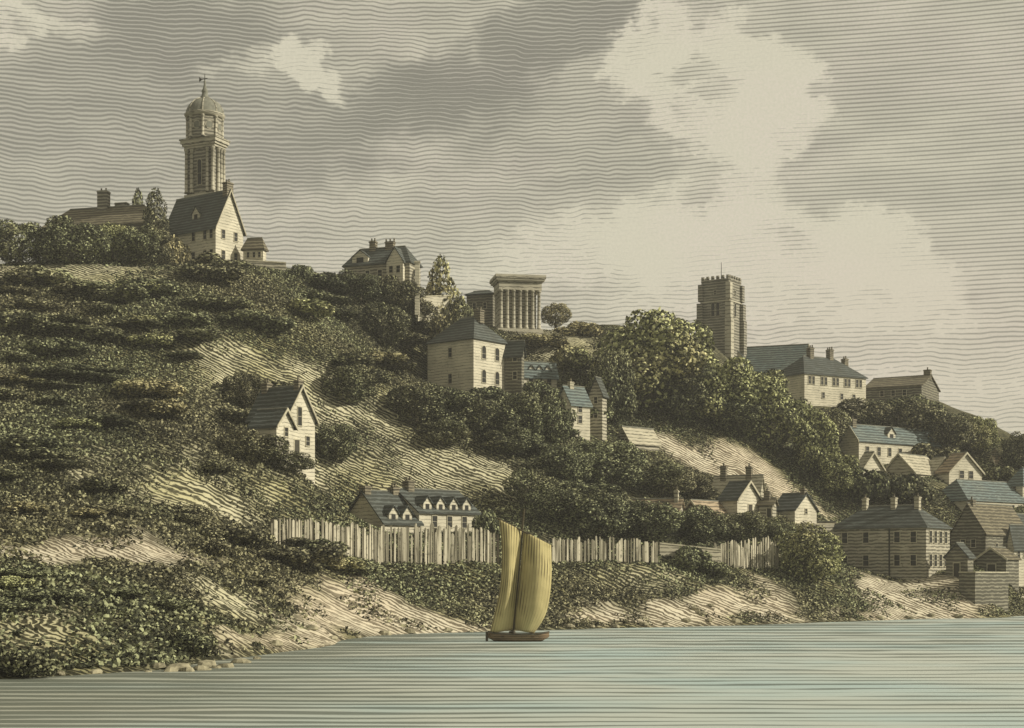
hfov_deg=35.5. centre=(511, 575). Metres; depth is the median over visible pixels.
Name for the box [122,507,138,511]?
shrub
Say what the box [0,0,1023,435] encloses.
sky
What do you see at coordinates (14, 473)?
shrub
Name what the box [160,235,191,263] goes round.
shrub
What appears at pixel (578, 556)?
palisade
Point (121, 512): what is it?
shrub
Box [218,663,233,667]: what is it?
rock
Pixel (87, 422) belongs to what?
shrub
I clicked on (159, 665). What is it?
rock
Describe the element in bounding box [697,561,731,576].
shrub
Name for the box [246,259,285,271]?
garden wall
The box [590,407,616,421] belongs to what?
shrub
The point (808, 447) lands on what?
leafy tree
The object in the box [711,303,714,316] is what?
window
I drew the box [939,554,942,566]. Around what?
window
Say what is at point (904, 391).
window
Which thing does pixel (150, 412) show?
shrub
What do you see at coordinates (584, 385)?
shrub
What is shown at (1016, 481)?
pyramid roofed house
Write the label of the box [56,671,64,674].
rock
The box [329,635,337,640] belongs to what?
rock
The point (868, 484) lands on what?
shrub
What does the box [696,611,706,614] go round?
rock
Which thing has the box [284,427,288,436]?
window
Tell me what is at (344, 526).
shrub
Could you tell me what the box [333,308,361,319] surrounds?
shrub
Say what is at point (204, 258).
shrub
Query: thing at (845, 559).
window
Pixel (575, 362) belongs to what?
shrub
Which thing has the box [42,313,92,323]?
shrub
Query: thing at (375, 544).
palisade
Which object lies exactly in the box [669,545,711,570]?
shrub
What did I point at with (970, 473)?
window
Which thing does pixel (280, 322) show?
shrub
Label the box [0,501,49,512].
shrub
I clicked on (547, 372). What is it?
blue roofed house
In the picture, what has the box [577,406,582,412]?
window
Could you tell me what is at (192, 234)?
window
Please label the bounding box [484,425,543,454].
leafy tree
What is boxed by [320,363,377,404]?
leafy tree
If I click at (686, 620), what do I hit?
rock
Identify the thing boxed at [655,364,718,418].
leafy tree
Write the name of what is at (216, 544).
shrub
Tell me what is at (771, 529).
leafy tree
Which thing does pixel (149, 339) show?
shrub
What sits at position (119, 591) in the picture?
shrub
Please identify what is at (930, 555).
window
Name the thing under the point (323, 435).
leafy tree
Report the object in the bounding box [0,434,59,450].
shrub
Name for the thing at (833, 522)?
brown outbuilding
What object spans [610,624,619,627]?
rock
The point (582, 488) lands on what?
shrub
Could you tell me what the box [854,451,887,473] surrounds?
little pale gable
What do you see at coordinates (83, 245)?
leafy tree
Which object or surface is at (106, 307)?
shrub
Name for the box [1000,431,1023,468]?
leafy tree
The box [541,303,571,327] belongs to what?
leafy tree
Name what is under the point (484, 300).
block
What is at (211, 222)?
gabled house
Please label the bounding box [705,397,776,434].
leafy tree
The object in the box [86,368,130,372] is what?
shrub
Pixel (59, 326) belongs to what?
shrub
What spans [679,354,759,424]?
leafy tree
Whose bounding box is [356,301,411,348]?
leafy tree
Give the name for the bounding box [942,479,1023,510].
blue roofed row
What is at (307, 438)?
window
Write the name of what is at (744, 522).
leafy tree
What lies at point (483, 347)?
window
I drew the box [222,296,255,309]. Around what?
shrub
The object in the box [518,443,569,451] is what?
shrub
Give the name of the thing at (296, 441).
door
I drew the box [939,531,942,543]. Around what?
window
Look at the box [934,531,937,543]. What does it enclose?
window
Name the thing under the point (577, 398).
blue roofed house
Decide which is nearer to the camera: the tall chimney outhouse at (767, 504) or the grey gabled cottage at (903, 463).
the tall chimney outhouse at (767, 504)
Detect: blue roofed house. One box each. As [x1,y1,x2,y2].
[524,361,558,389]
[555,378,592,439]
[839,416,941,464]
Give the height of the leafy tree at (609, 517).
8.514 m
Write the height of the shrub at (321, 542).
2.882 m
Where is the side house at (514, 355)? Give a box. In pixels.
[502,340,526,394]
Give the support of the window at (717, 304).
in the stone church
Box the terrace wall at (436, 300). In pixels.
[417,295,448,320]
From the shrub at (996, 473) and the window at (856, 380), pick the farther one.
the window at (856, 380)
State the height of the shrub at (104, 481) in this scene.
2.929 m
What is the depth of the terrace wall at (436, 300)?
287.06 m
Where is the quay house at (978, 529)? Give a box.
[950,497,1022,564]
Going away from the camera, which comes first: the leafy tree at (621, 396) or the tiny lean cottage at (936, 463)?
the leafy tree at (621, 396)
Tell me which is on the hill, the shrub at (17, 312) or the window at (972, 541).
the shrub at (17, 312)
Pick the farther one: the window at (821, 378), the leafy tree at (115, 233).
the window at (821, 378)
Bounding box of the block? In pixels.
[464,290,494,326]
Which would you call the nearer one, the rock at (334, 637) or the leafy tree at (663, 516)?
the rock at (334, 637)
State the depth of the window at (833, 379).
339.96 m
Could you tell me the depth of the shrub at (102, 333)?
226.87 m
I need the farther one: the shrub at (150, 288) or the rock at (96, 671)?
the shrub at (150, 288)
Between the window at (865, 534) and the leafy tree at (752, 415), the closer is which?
the window at (865, 534)
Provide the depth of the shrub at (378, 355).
256.92 m
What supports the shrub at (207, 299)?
on the hill
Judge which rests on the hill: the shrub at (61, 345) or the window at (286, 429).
the shrub at (61, 345)
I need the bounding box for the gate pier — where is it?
[414,261,420,314]
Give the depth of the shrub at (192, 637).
119.07 m
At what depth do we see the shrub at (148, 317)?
233.72 m
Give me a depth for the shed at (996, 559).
264.82 m
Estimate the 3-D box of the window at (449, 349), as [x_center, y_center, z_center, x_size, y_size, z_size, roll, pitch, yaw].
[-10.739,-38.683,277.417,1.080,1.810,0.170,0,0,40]
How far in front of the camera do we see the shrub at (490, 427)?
251.91 m
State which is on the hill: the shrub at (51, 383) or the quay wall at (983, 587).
the shrub at (51, 383)
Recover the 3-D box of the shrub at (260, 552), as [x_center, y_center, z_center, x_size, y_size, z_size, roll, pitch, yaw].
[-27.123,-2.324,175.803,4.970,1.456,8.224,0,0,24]
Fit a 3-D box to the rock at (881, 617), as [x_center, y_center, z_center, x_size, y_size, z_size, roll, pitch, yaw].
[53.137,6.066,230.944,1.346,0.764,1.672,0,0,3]
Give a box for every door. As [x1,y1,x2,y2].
[294,439,299,459]
[748,504,752,511]
[766,507,771,518]
[953,562,960,575]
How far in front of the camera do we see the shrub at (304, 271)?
275.82 m
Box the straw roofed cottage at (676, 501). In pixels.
[632,487,685,513]
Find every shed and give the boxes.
[943,542,975,577]
[974,546,1021,592]
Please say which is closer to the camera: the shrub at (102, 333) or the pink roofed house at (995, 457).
the shrub at (102, 333)
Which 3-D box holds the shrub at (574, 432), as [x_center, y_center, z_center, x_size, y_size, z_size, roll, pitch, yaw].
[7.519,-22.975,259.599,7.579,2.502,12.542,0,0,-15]
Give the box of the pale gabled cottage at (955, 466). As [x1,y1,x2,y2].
[934,452,984,483]
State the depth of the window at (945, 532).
262.06 m
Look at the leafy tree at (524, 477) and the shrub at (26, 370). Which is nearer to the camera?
the shrub at (26, 370)
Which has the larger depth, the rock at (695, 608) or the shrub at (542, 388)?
the shrub at (542, 388)
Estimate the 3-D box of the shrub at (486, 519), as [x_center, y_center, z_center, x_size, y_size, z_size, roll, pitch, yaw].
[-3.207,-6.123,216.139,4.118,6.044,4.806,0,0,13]
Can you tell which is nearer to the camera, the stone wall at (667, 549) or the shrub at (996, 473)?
the stone wall at (667, 549)
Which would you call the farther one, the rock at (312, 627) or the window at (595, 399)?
the window at (595, 399)
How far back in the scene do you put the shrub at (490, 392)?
267.79 m
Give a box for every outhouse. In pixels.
[241,237,268,260]
[756,488,778,519]
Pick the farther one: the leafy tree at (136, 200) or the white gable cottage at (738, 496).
the leafy tree at (136, 200)
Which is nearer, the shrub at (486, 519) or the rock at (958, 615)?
the shrub at (486, 519)
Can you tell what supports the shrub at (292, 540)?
on the hill
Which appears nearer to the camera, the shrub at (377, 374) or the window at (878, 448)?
the shrub at (377, 374)
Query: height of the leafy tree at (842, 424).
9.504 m
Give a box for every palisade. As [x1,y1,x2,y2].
[270,517,498,564]
[545,536,657,563]
[714,536,778,568]
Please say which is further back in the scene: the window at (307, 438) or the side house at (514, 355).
the side house at (514, 355)
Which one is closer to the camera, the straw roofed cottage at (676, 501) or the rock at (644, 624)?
the rock at (644, 624)
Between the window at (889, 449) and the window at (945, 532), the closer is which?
the window at (945, 532)
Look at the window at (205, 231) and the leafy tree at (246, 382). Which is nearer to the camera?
the leafy tree at (246, 382)
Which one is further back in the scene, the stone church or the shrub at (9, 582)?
the stone church
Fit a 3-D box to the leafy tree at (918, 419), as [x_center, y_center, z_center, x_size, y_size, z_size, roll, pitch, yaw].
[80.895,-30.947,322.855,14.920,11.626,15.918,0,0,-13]
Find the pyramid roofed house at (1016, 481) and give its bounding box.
[1008,466,1023,496]
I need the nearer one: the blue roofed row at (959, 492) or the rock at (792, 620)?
the rock at (792, 620)
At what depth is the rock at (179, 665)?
109.15 m
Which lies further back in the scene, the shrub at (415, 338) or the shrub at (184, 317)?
the shrub at (415, 338)
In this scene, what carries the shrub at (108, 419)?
on the hill
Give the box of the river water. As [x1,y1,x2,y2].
[0,616,1023,727]
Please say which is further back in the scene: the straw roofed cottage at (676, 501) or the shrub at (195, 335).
the straw roofed cottage at (676, 501)
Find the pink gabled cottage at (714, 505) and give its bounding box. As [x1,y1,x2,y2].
[685,499,727,514]
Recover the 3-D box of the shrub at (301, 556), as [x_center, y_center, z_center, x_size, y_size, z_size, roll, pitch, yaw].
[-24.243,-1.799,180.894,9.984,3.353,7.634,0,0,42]
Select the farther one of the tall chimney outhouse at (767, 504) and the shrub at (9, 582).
the tall chimney outhouse at (767, 504)
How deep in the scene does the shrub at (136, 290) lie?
238.18 m
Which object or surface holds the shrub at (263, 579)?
on the hill
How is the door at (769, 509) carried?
in the tall chimney outhouse at (767, 504)
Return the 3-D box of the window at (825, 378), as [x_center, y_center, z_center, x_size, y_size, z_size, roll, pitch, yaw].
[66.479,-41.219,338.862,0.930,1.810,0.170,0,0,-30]
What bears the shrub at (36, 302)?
on the hill
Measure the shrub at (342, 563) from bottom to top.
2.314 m
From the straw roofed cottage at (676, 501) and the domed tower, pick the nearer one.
the straw roofed cottage at (676, 501)
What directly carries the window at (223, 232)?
in the gabled house at (211, 222)
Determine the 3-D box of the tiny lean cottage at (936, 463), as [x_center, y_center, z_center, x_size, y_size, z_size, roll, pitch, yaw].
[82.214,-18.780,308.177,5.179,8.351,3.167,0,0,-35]
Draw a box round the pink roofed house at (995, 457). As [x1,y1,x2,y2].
[989,448,1000,465]
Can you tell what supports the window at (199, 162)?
in the domed tower
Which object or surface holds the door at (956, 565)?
in the gabled shed at (959, 556)
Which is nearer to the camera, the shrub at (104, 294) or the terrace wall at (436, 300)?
the shrub at (104, 294)
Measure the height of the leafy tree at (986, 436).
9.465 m
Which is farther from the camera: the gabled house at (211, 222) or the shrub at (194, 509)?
the gabled house at (211, 222)
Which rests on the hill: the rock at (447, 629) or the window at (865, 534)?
the rock at (447, 629)
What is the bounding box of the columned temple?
[489,274,545,334]
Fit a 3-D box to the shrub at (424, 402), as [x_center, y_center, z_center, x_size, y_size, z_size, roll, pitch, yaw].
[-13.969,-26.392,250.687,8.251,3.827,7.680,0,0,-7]
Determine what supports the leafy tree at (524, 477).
on the hill
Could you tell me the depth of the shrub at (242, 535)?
170.42 m
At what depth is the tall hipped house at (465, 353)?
277.55 m
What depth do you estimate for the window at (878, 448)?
309.16 m
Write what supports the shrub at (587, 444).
on the hill
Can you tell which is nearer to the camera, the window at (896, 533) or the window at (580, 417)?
the window at (896, 533)
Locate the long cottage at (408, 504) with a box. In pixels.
[348,477,481,533]
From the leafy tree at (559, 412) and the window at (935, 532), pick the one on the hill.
the leafy tree at (559, 412)
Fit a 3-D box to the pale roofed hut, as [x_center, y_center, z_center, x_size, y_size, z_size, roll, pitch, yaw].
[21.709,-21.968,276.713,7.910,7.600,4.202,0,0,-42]
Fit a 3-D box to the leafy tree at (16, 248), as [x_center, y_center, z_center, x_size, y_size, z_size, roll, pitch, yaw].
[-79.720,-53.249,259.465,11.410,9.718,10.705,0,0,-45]
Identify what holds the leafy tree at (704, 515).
on the hill
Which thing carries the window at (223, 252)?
in the gabled house at (211, 222)
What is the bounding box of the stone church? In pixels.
[697,262,809,375]
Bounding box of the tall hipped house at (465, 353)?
[425,307,507,391]
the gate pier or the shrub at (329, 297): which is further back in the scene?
the gate pier
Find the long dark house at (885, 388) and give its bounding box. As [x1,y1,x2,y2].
[866,367,940,400]
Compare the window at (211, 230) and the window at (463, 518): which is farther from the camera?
the window at (211, 230)
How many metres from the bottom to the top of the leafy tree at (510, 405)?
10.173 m
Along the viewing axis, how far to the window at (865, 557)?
262.44 m
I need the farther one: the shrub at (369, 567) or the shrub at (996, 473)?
the shrub at (996, 473)
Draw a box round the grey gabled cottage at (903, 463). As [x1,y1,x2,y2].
[885,453,936,476]
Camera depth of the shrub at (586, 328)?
319.01 m
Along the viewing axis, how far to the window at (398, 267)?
289.72 m
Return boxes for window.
[191,232,195,241]
[197,159,201,185]
[202,230,206,239]
[209,229,212,238]
[221,229,225,239]
[221,249,225,259]
[233,232,237,242]
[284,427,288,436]
[297,406,302,426]
[305,436,310,446]
[377,269,382,276]
[388,265,392,273]
[396,265,400,272]
[432,515,437,527]
[446,516,452,527]
[447,347,452,357]
[448,373,452,383]
[461,516,466,528]
[481,345,486,359]
[481,369,486,383]
[495,348,499,361]
[495,371,499,385]
[512,371,517,379]
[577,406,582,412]
[577,415,582,423]
[593,396,597,403]
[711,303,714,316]
[715,302,719,316]
[820,377,823,384]
[824,377,827,385]
[832,377,835,385]
[841,532,847,543]
[841,555,847,563]
[855,379,858,387]
[862,532,868,543]
[862,555,868,566]
[877,447,880,455]
[887,447,891,456]
[893,531,900,542]
[894,555,899,565]
[902,389,906,395]
[909,531,916,542]
[910,554,916,565]
[929,530,932,543]
[929,554,932,566]
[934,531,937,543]
[934,554,937,566]
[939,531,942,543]
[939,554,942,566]
[944,531,947,543]
[959,470,964,478]
[968,471,973,478]
[970,539,975,547]
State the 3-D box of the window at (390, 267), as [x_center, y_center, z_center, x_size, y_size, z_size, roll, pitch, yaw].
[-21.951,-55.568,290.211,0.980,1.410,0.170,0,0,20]
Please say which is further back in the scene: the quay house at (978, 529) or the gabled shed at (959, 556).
the quay house at (978, 529)
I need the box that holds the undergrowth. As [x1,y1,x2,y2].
[0,259,1023,671]
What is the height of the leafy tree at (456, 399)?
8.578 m
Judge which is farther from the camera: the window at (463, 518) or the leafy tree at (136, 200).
the leafy tree at (136, 200)
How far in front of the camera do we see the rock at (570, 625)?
191.58 m
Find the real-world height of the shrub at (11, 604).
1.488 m
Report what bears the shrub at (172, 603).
on the hill
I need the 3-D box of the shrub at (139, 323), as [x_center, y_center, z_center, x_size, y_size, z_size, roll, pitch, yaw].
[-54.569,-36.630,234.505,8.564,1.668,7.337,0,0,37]
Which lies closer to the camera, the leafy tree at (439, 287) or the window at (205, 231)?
the window at (205, 231)
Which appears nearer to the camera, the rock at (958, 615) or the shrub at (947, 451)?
the rock at (958, 615)
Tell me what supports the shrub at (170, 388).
on the hill
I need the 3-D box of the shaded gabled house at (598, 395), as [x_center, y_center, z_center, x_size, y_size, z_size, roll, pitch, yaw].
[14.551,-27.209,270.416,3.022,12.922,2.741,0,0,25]
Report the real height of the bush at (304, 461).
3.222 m
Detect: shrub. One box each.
[0,286,36,293]
[0,308,50,316]
[0,311,54,329]
[0,374,45,382]
[0,387,28,399]
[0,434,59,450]
[0,443,16,452]
[0,469,33,478]
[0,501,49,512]
[0,568,46,576]
[0,575,38,587]
[0,596,38,610]
[0,649,61,676]
[1,264,73,285]
[2,350,38,360]
[4,588,54,600]
[5,446,78,459]
[15,297,66,310]
[15,366,82,378]
[22,337,89,355]
[27,321,93,332]
[29,458,87,467]
[32,380,82,387]
[35,394,76,405]
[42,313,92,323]
[42,368,78,377]
[47,589,87,598]
[51,279,114,294]
[53,362,90,370]
[55,417,102,429]
[67,507,108,515]
[73,370,109,377]
[78,472,132,490]
[80,413,136,425]
[80,502,128,511]
[82,326,133,340]
[83,372,128,381]
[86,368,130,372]
[88,301,121,313]
[92,288,139,301]
[99,505,139,515]
[103,587,144,595]
[107,281,170,294]
[107,283,151,298]
[108,379,186,396]
[109,318,164,327]
[111,377,162,390]
[114,277,181,295]
[117,398,155,409]
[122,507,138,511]
[124,333,175,346]
[133,315,163,323]
[133,398,189,414]
[141,598,195,608]
[143,410,176,416]
[154,311,210,326]
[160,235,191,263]
[162,513,209,522]
[164,628,218,654]
[166,350,204,358]
[167,328,219,341]
[173,262,247,280]
[176,505,213,516]
[182,292,235,308]
[187,251,252,268]
[187,537,230,556]
[196,523,261,543]
[198,458,238,472]
[217,308,264,323]
[217,407,250,421]
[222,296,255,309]
[239,313,296,332]
[245,527,275,549]
[247,578,276,581]
[248,548,293,558]
[253,380,292,389]
[276,545,345,566]
[284,537,314,544]
[288,298,335,317]
[291,264,314,279]
[296,538,349,553]
[301,290,351,304]
[305,272,347,291]
[319,524,349,531]
[327,557,365,569]
[328,352,374,368]
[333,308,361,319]
[336,556,382,574]
[352,368,392,383]
[363,351,410,362]
[375,357,417,370]
[400,333,431,348]
[402,397,447,410]
[455,407,509,418]
[467,423,498,432]
[468,386,511,399]
[471,508,500,539]
[481,437,531,452]
[508,332,568,347]
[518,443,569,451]
[521,379,559,401]
[533,467,571,475]
[535,480,587,493]
[544,426,579,436]
[548,345,593,371]
[552,320,604,336]
[557,384,589,393]
[575,442,601,450]
[586,483,619,492]
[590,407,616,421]
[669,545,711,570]
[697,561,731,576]
[843,467,890,499]
[886,473,935,504]
[911,442,960,459]
[988,466,1015,480]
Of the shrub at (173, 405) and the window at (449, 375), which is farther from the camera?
the window at (449, 375)
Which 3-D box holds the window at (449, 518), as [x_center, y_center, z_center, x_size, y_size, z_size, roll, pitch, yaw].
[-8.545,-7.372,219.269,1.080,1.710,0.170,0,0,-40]
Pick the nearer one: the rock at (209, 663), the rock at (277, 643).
the rock at (209, 663)
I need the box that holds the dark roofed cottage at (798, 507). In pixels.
[776,485,819,522]
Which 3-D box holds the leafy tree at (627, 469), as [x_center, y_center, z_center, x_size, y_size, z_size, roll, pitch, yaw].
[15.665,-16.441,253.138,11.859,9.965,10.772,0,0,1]
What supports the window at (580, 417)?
in the blue roofed house at (577, 398)
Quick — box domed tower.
[179,75,230,197]
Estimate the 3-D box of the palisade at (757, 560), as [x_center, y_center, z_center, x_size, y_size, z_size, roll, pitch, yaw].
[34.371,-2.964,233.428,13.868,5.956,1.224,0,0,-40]
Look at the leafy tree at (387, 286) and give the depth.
283.62 m
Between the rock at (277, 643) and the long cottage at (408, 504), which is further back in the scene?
the long cottage at (408, 504)
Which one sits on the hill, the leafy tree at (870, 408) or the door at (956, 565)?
the leafy tree at (870, 408)
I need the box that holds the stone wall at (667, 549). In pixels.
[658,542,720,568]
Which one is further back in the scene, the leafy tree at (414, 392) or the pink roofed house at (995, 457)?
the pink roofed house at (995, 457)
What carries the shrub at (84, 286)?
on the hill
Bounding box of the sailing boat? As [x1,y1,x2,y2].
[486,509,552,641]
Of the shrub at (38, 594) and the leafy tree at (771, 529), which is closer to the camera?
the shrub at (38, 594)
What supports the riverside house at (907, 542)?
on the hill
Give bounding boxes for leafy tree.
[0,218,58,264]
[35,215,112,263]
[93,221,142,261]
[114,224,175,265]
[132,188,142,204]
[142,187,170,248]
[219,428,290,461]
[222,371,262,407]
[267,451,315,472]
[315,423,361,462]
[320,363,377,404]
[337,269,382,302]
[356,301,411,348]
[375,275,426,314]
[384,384,448,425]
[401,299,442,333]
[413,419,472,445]
[422,254,465,338]
[431,295,473,336]
[433,389,500,434]
[480,390,544,438]
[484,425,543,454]
[501,468,557,503]
[521,392,576,444]
[523,481,588,522]
[533,443,596,481]
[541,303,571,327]
[561,489,630,538]
[586,348,637,424]
[587,440,647,492]
[592,307,714,411]
[616,500,686,540]
[635,460,697,496]
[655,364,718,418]
[671,504,730,542]
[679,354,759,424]
[679,470,717,497]
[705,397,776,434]
[714,510,765,541]
[722,368,812,449]
[752,516,792,538]
[773,521,845,582]
[788,408,841,473]
[802,408,851,443]
[814,452,860,495]
[829,397,898,425]
[872,394,948,432]
[925,410,977,449]
[964,415,1000,454]
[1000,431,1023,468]
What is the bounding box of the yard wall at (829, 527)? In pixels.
[797,523,833,553]
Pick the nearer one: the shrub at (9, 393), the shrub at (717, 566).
the shrub at (9, 393)
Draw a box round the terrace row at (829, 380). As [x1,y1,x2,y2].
[774,345,867,407]
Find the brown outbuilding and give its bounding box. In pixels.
[817,521,836,524]
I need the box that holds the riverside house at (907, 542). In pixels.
[833,493,952,579]
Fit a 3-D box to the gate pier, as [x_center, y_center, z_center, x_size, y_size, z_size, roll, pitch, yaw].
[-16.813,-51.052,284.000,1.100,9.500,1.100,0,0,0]
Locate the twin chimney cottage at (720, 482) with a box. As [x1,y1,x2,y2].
[711,463,765,496]
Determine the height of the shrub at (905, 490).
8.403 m
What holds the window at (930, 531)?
in the riverside house at (907, 542)
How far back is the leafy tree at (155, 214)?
275.26 m
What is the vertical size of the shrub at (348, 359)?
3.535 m
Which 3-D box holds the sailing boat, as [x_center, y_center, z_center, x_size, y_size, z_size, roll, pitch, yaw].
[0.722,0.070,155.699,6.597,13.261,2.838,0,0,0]
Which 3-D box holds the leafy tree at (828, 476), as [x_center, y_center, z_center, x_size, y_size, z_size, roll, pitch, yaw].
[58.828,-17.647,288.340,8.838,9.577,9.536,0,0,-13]
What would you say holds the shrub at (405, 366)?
on the hill
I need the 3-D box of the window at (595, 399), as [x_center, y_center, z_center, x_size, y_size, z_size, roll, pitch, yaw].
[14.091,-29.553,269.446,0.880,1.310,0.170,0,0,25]
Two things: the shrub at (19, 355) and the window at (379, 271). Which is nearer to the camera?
the shrub at (19, 355)
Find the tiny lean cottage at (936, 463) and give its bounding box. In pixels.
[930,456,946,471]
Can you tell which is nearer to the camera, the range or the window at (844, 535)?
the window at (844, 535)
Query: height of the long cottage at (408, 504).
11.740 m
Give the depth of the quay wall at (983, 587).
247.68 m
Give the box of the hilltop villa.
[342,238,422,294]
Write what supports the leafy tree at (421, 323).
on the hill
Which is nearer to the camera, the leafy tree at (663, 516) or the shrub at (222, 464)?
the shrub at (222, 464)
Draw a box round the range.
[41,188,163,260]
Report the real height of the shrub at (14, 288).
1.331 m
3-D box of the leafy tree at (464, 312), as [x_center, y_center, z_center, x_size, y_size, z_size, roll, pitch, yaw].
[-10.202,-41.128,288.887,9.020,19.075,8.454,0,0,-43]
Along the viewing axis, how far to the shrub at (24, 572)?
125.87 m
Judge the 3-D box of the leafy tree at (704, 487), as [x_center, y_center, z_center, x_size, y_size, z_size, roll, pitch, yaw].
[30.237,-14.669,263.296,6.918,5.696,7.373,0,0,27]
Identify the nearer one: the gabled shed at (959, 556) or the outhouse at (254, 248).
the gabled shed at (959, 556)
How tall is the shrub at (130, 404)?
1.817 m
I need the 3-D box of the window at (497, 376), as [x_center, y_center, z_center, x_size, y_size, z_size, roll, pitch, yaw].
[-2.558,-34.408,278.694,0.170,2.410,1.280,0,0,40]
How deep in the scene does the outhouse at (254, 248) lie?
276.45 m
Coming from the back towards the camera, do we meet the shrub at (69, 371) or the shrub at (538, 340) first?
the shrub at (538, 340)
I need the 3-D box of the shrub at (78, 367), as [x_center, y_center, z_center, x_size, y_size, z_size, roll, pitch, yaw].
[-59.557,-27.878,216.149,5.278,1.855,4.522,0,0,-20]
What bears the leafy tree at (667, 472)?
on the hill
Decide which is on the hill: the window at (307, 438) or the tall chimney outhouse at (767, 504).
the tall chimney outhouse at (767, 504)
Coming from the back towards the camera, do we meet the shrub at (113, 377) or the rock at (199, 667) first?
the shrub at (113, 377)
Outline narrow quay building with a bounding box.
[1006,524,1023,586]
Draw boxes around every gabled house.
[161,179,246,259]
[245,376,318,486]
[588,376,608,441]
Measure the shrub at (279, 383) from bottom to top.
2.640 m
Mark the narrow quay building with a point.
(1015, 540)
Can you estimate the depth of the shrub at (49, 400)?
201.67 m
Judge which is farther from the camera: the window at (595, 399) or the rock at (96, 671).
the window at (595, 399)
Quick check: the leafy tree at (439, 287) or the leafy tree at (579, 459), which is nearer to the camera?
the leafy tree at (579, 459)
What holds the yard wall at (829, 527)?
on the hill
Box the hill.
[0,262,1023,678]
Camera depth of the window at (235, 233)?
277.87 m
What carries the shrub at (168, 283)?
on the hill
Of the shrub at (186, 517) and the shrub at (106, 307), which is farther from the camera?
the shrub at (106, 307)
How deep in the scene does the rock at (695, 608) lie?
208.45 m
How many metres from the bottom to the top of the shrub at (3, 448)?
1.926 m
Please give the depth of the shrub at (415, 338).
281.03 m
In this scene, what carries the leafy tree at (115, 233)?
on the hill
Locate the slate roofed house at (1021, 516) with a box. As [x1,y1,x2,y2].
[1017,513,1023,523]
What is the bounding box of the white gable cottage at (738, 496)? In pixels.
[717,480,762,514]
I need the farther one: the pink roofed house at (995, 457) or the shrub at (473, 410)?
the pink roofed house at (995, 457)
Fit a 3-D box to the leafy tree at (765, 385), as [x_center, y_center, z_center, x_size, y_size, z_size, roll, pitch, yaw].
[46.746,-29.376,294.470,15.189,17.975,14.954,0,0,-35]
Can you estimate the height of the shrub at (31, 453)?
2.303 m
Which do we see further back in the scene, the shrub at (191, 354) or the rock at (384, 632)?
the shrub at (191, 354)
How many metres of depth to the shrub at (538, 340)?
304.67 m
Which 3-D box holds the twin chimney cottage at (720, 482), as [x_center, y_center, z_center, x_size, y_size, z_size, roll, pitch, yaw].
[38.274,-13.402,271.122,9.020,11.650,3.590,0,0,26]
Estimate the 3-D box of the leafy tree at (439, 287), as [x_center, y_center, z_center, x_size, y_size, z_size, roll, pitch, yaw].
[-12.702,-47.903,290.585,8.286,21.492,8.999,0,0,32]
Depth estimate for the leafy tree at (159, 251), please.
262.50 m
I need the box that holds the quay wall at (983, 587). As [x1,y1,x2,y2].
[959,572,1008,611]
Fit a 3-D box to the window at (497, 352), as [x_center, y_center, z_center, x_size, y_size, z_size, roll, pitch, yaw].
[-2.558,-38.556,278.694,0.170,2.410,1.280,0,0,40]
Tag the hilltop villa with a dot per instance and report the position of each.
(390, 258)
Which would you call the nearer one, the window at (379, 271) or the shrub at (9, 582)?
the shrub at (9, 582)
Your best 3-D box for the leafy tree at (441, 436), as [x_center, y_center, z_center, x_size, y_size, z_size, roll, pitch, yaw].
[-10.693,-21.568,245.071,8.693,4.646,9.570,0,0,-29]
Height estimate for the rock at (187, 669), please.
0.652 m
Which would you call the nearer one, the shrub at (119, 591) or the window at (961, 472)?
the shrub at (119, 591)
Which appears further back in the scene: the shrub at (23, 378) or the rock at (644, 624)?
the shrub at (23, 378)
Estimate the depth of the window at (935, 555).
258.88 m
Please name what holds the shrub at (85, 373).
on the hill
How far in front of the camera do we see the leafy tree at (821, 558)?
235.07 m
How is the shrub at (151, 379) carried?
on the hill
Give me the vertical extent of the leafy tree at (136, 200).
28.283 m
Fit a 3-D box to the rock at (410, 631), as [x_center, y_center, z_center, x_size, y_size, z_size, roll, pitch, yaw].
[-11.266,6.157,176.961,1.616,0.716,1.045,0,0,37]
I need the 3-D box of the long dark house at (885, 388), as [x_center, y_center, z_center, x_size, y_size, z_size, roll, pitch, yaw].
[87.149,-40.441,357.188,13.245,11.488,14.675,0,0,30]
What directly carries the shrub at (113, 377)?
on the hill
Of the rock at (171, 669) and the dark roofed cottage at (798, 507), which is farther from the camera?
the dark roofed cottage at (798, 507)
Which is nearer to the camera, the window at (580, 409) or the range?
the window at (580, 409)
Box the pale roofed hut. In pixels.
[617,425,661,450]
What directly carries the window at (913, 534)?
in the riverside house at (907, 542)
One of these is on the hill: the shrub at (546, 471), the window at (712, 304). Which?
the shrub at (546, 471)
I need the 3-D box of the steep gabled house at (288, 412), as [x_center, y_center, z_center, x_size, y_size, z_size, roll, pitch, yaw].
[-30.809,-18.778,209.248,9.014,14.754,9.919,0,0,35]
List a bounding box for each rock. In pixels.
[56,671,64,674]
[89,669,102,673]
[152,663,165,668]
[164,667,179,671]
[165,663,190,668]
[180,667,194,671]
[193,665,211,669]
[197,660,215,667]
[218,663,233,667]
[230,658,251,662]
[268,640,283,646]
[305,624,318,630]
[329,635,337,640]
[379,630,391,634]
[405,628,415,633]
[444,627,452,631]
[565,624,574,627]
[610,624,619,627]
[638,622,648,625]
[682,618,690,622]
[689,606,698,610]
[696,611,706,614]
[730,618,742,623]
[786,618,794,622]
[876,615,884,619]
[954,614,963,617]

